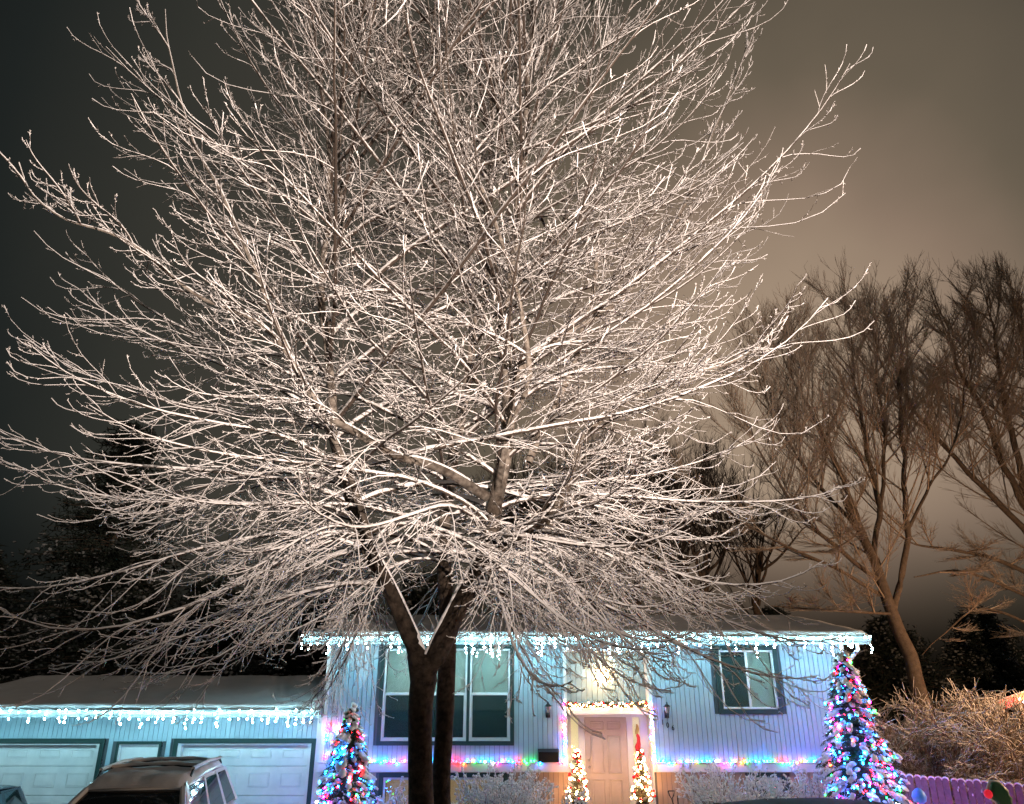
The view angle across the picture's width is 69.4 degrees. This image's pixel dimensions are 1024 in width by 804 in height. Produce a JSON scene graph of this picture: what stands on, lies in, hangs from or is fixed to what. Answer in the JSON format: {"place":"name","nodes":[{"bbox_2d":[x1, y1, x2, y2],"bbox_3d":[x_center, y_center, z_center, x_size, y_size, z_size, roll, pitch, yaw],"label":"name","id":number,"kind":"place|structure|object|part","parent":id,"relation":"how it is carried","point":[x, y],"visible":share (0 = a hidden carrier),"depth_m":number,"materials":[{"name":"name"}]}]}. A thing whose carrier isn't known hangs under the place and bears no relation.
{"place":"outdoors","nodes":[
{"label":"outdoors","id":0,"kind":"place"},
{"bbox_2d":[0,785,27,803],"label":"parked car","id":1,"kind":"object","parent":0,"point":[10,794],"visible":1,"depth_m":13.37,"materials":[{"name":"grey paint"}]},
{"bbox_3d":[-8.972,7.213,13.302,0.203,0.379,0.646,3,-21,-7],"label":"side window","id":2,"kind":"part","parent":1,"relation":"part of","materials":[{"name":"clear glass"}]},
{"bbox_2d":[68,756,236,803],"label":"parked car","id":3,"kind":"object","parent":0,"point":[177,780],"visible":1,"depth_m":11.22,"materials":[{"name":"grey paint"},{"name":"glass"},{"name":"rubber"}]},
{"bbox_3d":[-4.774,6.062,11.195,0.292,0.478,1.475,3,-22,-8],"label":"side window","id":4,"kind":"part","parent":3,"relation":"part of","materials":[{"name":"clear glass"}]},
{"bbox_3d":[-4.915,6.441,12.165,0.247,0.478,1.146,3,-22,-8],"label":"side window","id":5,"kind":"part","parent":3,"relation":"part of","materials":[{"name":"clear glass"}]},
{"bbox_3d":[-5.071,6.799,13.084,0.247,0.478,0.786,3,-22,-8],"label":"side window","id":6,"kind":"part","parent":3,"relation":"part of","materials":[{"name":"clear glass"}]},
{"bbox_2d":[0,0,1023,693],"label":"sky","id":7,"kind":"structure","parent":0,"point":[935,113],"materials":[{"name":"grey"}]},
{"bbox_3d":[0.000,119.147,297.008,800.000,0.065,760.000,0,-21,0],"label":"ground","id":8,"kind":"structure","parent":0,"visible":0},
{"bbox_2d":[0,543,46,683],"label":"dark conifer","id":9,"kind":"object","parent":8,"relation":"on","point":[6,580],"visible":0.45,"depth_m":25.87,"materials":[{"name":"green plant"}]},
{"bbox_2d":[5,535,173,763],"bbox_3d":[-13.960,8.699,25.093,6.966,8.355,7.432,0,-21,0],"label":"dark conifer","id":10,"kind":"object","parent":8,"relation":"on","point":[113,557],"visible":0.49,"depth_m":24.78,"materials":[{"name":"plant"}]},
{"bbox_2d":[0,418,193,681],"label":"dark conifer","id":11,"kind":"object","parent":8,"relation":"on","point":[81,558],"visible":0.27,"depth_m":29.05,"materials":[{"name":"plant"}]},
{"bbox_2d":[0,675,325,803],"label":"garage","id":12,"kind":"structure","parent":8,"relation":"on","point":[51,759],"depth_m":16.11,"materials":[{"name":"blue"}]},
{"bbox_2d":[0,738,105,803],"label":"overhead door","id":13,"kind":"structure","parent":12,"relation":"in","point":[47,770],"depth_m":16.01,"materials":[{"name":"white metal"}]},
{"bbox_2d":[113,741,161,762],"bbox_3d":[-8.100,8.339,15.763,0.980,2.013,0.130,0,-21,0],"label":"door","id":14,"kind":"structure","parent":12,"relation":"in","point":[127,749],"depth_m":16.06,"materials":[{"name":"silver metal"}]},
{"bbox_2d":[0,709,307,728],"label":"icicle lights","id":15,"kind":"object","parent":12,"relation":"hanging from","point":[163,713],"visible":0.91,"depth_m":15.51,"materials":[{"name":"white plastic"}]},
{"bbox_2d":[172,738,315,803],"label":"overhead door","id":16,"kind":"structure","parent":12,"relation":"in","point":[260,770],"depth_m":16.03,"materials":[{"name":"white metal"}]},
{"bbox_2d":[135,573,276,743],"bbox_3d":[-10.487,9.435,25.327,6.290,7.352,6.800,20,-29,-41],"label":"dark conifer","id":17,"kind":"object","parent":8,"relation":"on","point":[215,649],"visible":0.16,"depth_m":24.99,"materials":[{"name":"green plant"}]},
{"bbox_2d":[254,571,354,675],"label":"dark conifer","id":18,"kind":"object","parent":8,"relation":"on","point":[298,665],"visible":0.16,"depth_m":25.77,"materials":[{"name":"plant"}]},
{"bbox_2d":[315,702,383,803],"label":"lit conifer","id":19,"kind":"object","parent":8,"relation":"on","point":[345,777],"visible":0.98,"depth_m":14.54,"materials":[{"name":"multicoloured plant"}]},
{"bbox_2d":[336,776,407,803],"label":"snowy shrub","id":20,"kind":"object","parent":8,"relation":"on","point":[396,801],"visible":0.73,"depth_m":14.37,"materials":[{"name":"white plant"}]},
{"bbox_2d":[375,567,454,614],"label":"dark conifer","id":21,"kind":"object","parent":8,"relation":"on","point":[413,598],"visible":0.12,"depth_m":28.00,"materials":[{"name":"black plant"}]},
{"bbox_2d":[0,0,873,803],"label":"maple tree","id":22,"kind":"object","parent":8,"relation":"on","point":[432,664],"visible":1,"depth_m":11.85,"materials":[{"name":"brown plant"}]},
{"bbox_2d":[451,759,558,803],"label":"snowy shrub","id":23,"kind":"object","parent":8,"relation":"on","point":[488,794],"visible":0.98,"depth_m":14.06,"materials":[{"name":"white plant"}]},
{"bbox_2d":[429,449,583,614],"bbox_3d":[-0.410,8.574,32.242,6.364,13.655,6.728,7,-22,-16],"label":"woodland tree","id":24,"kind":"object","parent":8,"relation":"on","point":[510,514],"visible":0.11,"depth_m":32.67,"materials":[{"name":"plant"}]},
{"bbox_2d":[501,781,589,803],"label":"snowy shrub","id":25,"kind":"object","parent":8,"relation":"on","point":[567,800],"visible":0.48,"depth_m":14.65,"materials":[{"name":"white plant"}]},
{"bbox_2d":[487,420,645,614],"bbox_3d":[2.555,7.131,29.932,6.391,14.664,7.507,-14,-25,32],"label":"woodland tree","id":26,"kind":"object","parent":8,"relation":"on","point":[540,505],"visible":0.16,"depth_m":31.23,"materials":[{"name":"brown plant"}]},
{"bbox_2d":[303,615,870,803],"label":"house","id":27,"kind":"structure","parent":8,"relation":"on","point":[705,722],"depth_m":16.31,"materials":[{"name":"blue"}]},
{"bbox_2d":[325,723,340,757],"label":"coloured lights","id":28,"kind":"object","parent":27,"relation":"attached to","point":[336,733],"visible":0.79,"depth_m":16.07,"materials":[{"name":"multicoloured"}]},
{"bbox_2d":[378,773,506,803],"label":"bush","id":29,"kind":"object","parent":27,"relation":"in","point":[387,781],"depth_m":15.80,"materials":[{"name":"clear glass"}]},
{"bbox_2d":[376,645,513,745],"bbox_3d":[-1.451,6.503,16.470,2.994,2.080,0.170,0,-21,0],"label":"window","id":30,"kind":"structure","parent":27,"relation":"in","point":[480,719],"depth_m":16.37,"materials":[{"name":"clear glass"}]},
{"bbox_2d":[369,760,564,764],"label":"coloured lights","id":31,"kind":"object","parent":27,"relation":"attached to","point":[469,761],"visible":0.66,"depth_m":15.87,"materials":[{"name":"multicoloured plastic"}]},
{"bbox_2d":[545,702,550,717],"bbox_3d":[0.789,6.749,16.208,0.160,0.339,0.204,0,-21,0],"label":"wall lantern","id":32,"kind":"object","parent":27,"relation":"attached to","point":[547,706],"depth_m":16.17,"materials":[{"name":"black metal"}]},
{"bbox_2d":[538,749,558,761],"bbox_3d":[0.783,7.598,15.887,0.454,0.257,0.174,0,-21,0],"label":"mailbox","id":33,"kind":"object","parent":27,"relation":"attached to","point":[548,755],"visible":1,"depth_m":15.83,"materials":[{"name":"black metal"}]},
{"bbox_2d":[562,700,565,761],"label":"coloured lights","id":34,"kind":"object","parent":27,"relation":"attached to","point":[563,730],"visible":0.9,"depth_m":16.09,"materials":[{"name":"multicoloured"}]},
{"bbox_2d":[565,749,589,803],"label":"christmas tree","id":35,"kind":"object","parent":27,"relation":"on","point":[576,756],"visible":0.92,"depth_m":15.57,"materials":[{"name":"white plant"}]},
{"bbox_2d":[301,635,872,657],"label":"icicle lights","id":36,"kind":"object","parent":27,"relation":"hanging from","point":[616,638],"visible":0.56,"depth_m":16.04,"materials":[{"name":"white plastic"}]},
{"bbox_2d":[593,652,612,685],"bbox_3d":[2.054,6.053,16.721,0.534,0.771,0.220,0,-21,0],"label":"star light","id":37,"kind":"object","parent":27,"relation":"hanging from","point":[601,676],"visible":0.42,"depth_m":16.62,"materials":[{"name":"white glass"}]},
{"bbox_2d":[567,699,648,710],"bbox_3d":[2.113,6.745,16.459,1.976,0.292,0.257,0,-21,0],"label":"garland","id":38,"kind":"object","parent":27,"relation":"attached to","point":[575,705],"visible":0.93,"depth_m":16.42,"materials":[{"name":"white"}]},
{"bbox_2d":[635,724,640,756],"bbox_3d":[2.783,7.531,16.351,0.143,0.750,0.044,0,-21,0],"label":"hanging scarf","id":39,"kind":"object","parent":27,"relation":"hanging from","point":[638,745],"visible":0.74,"depth_m":16.35,"materials":[{"name":"red fabric"}]},
{"bbox_2d":[631,749,655,803],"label":"christmas tree","id":40,"kind":"object","parent":27,"relation":"on","point":[641,794],"visible":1,"depth_m":15.53,"materials":[{"name":"white plant"}]},
{"bbox_2d":[648,701,655,762],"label":"coloured lights","id":41,"kind":"object","parent":27,"relation":"attached to","point":[653,731],"visible":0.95,"depth_m":16.07,"materials":[{"name":"multicoloured"}]},
{"bbox_2d":[663,702,670,718],"bbox_3d":[3.399,6.757,16.205,0.160,0.339,0.204,0,-21,0],"label":"wall lantern","id":42,"kind":"object","parent":27,"relation":"attached to","point":[666,706],"depth_m":16.18,"materials":[{"name":"black metal"}]},
{"bbox_2d":[668,790,674,803],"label":"snow shovel","id":43,"kind":"object","parent":27,"relation":"on","point":[672,796],"visible":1,"depth_m":15.29,"materials":[{"name":"black metal"}]},
{"bbox_2d":[658,759,815,764],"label":"coloured lights","id":44,"kind":"object","parent":27,"relation":"attached to","point":[735,761],"visible":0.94,"depth_m":15.87,"materials":[{"name":"multicoloured plastic"}]},
{"bbox_2d":[713,645,783,713],"bbox_3d":[5.276,6.219,16.581,1.423,1.436,0.170,0,-21,0],"label":"window","id":45,"kind":"structure","parent":27,"relation":"in","point":[768,696],"depth_m":16.54,"materials":[{"name":"clear glass"}]},
{"bbox_2d":[748,773,787,798],"bbox_3d":[5.454,8.364,15.744,0.799,0.854,0.170,0,-21,0],"label":"window","id":46,"kind":"structure","parent":27,"relation":"in","point":[779,775],"depth_m":15.80,"materials":[{"name":"grey glass"}]},
{"bbox_2d":[510,441,677,614],"bbox_3d":[2.891,7.694,27.891,6.052,12.128,6.265,-11,-24,26],"label":"woodland tree","id":47,"kind":"object","parent":8,"relation":"on","point":[595,523],"visible":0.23,"depth_m":28.52,"materials":[{"name":"brown plant"}]},
{"bbox_2d":[553,394,711,614],"bbox_3d":[5.818,7.143,32.494,7.149,16.501,6.498,-5,-22,12],"label":"woodland tree","id":48,"kind":"object","parent":8,"relation":"on","point":[638,602],"visible":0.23,"depth_m":33.71,"materials":[{"name":"brown plant"}]},
{"bbox_2d":[596,439,747,614],"bbox_3d":[6.371,7.671,28.720,6.004,12.776,5.989,-13,-25,29],"label":"woodland tree","id":49,"kind":"object","parent":8,"relation":"on","point":[683,545],"visible":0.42,"depth_m":28.66,"materials":[{"name":"brown plant"}]},
{"bbox_2d":[614,419,764,614],"bbox_3d":[7.584,7.532,30.748,7.332,14.507,6.290,16,-26,-35],"label":"woodland tree","id":50,"kind":"object","parent":8,"relation":"on","point":[721,556],"visible":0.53,"depth_m":31.24,"materials":[{"name":"brown plant"}]},
{"bbox_2d":[666,450,805,614],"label":"woodland tree","id":51,"kind":"object","parent":8,"relation":"on","point":[758,567],"visible":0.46,"depth_m":33.56,"materials":[{"name":"brown plant"}]},
{"bbox_2d":[674,758,806,803],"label":"snowy shrub","id":52,"kind":"object","parent":8,"relation":"on","point":[718,791],"visible":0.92,"depth_m":14.18,"materials":[{"name":"white plant"}]},
{"bbox_2d":[751,605,790,614],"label":"dark conifer","id":53,"kind":"object","parent":8,"relation":"on","point":[769,611],"visible":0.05,"depth_m":35.37,"materials":[{"name":"green plant"}]},
{"bbox_2d":[714,797,887,803],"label":"parked car","id":54,"kind":"object","parent":8,"relation":"on","point":[827,800],"visible":1,"depth_m":10.20,"materials":[{"name":"black paint"}]},
{"bbox_2d":[756,760,867,799],"bbox_3d":[6.099,8.049,14.751,1.922,1.733,1.725,0,-21,0],"label":"snowy shrub","id":55,"kind":"object","parent":8,"relation":"on","point":[819,790],"visible":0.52,"depth_m":14.53,"materials":[{"name":"white plant"}]},
{"bbox_2d":[659,247,1023,725],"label":"bare tree","id":56,"kind":"object","parent":8,"relation":"on","point":[881,422],"visible":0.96,"depth_m":24.98,"materials":[{"name":"brown plant"}]},
{"bbox_2d":[815,652,912,803],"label":"lit conifer","id":57,"kind":"object","parent":8,"relation":"on","point":[849,691],"visible":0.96,"depth_m":14.76,"materials":[{"name":"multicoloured plant"}]},
{"bbox_2d":[844,610,978,733],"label":"dark conifer","id":58,"kind":"object","parent":8,"relation":"on","point":[882,667],"visible":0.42,"depth_m":33.05,"materials":[{"name":"green plant"}]},
{"bbox_2d":[912,788,926,803],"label":"blue lantern","id":59,"kind":"object","parent":8,"relation":"on","point":[919,796],"visible":1,"depth_m":13.88,"materials":[{"name":"blue plastic"}]},
{"bbox_2d":[850,669,1023,776],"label":"arching bush","id":60,"kind":"object","parent":8,"relation":"on","point":[934,725],"visible":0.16,"depth_m":17.36,"materials":[{"name":"brown plant"}]},
{"bbox_2d":[866,713,1023,803],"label":"bare bush","id":61,"kind":"object","parent":8,"relation":"on","point":[962,758],"visible":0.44,"depth_m":17.07,"materials":[{"name":"brown plant"}]},
{"bbox_2d":[868,251,1023,654],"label":"bare tree","id":62,"kind":"object","parent":8,"relation":"on","point":[1010,404],"visible":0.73,"depth_m":28.36,"materials":[{"name":"brown plant"}]},
{"bbox_2d":[870,678,1023,803],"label":"bare bush","id":63,"kind":"object","parent":8,"relation":"on","point":[996,712],"visible":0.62,"depth_m":17.22,"materials":[{"name":"brown plant"}]},
{"bbox_2d":[878,772,1023,803],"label":"picket fence","id":64,"kind":"object","parent":8,"relation":"on","point":[943,791],"visible":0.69,"depth_m":14.69,"materials":[{"name":"purple wood"}]},
{"bbox_2d":[933,604,1023,728],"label":"dark conifer","id":65,"kind":"object","parent":8,"relation":"on","point":[988,657],"visible":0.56,"depth_m":34.28,"materials":[{"name":"green plant"}]},
{"bbox_2d":[983,780,1012,803],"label":"holly decoration","id":66,"kind":"object","parent":8,"relation":"on","point":[996,792],"visible":1,"depth_m":11.17,"materials":[{"name":"green plastic"}]},
{"bbox_2d":[999,691,1023,724],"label":"neighbour house","id":67,"kind":"structure","parent":8,"relation":"on","point":[1020,696],"depth_m":22.06,"materials":[{"name":"orange"}]}
]}

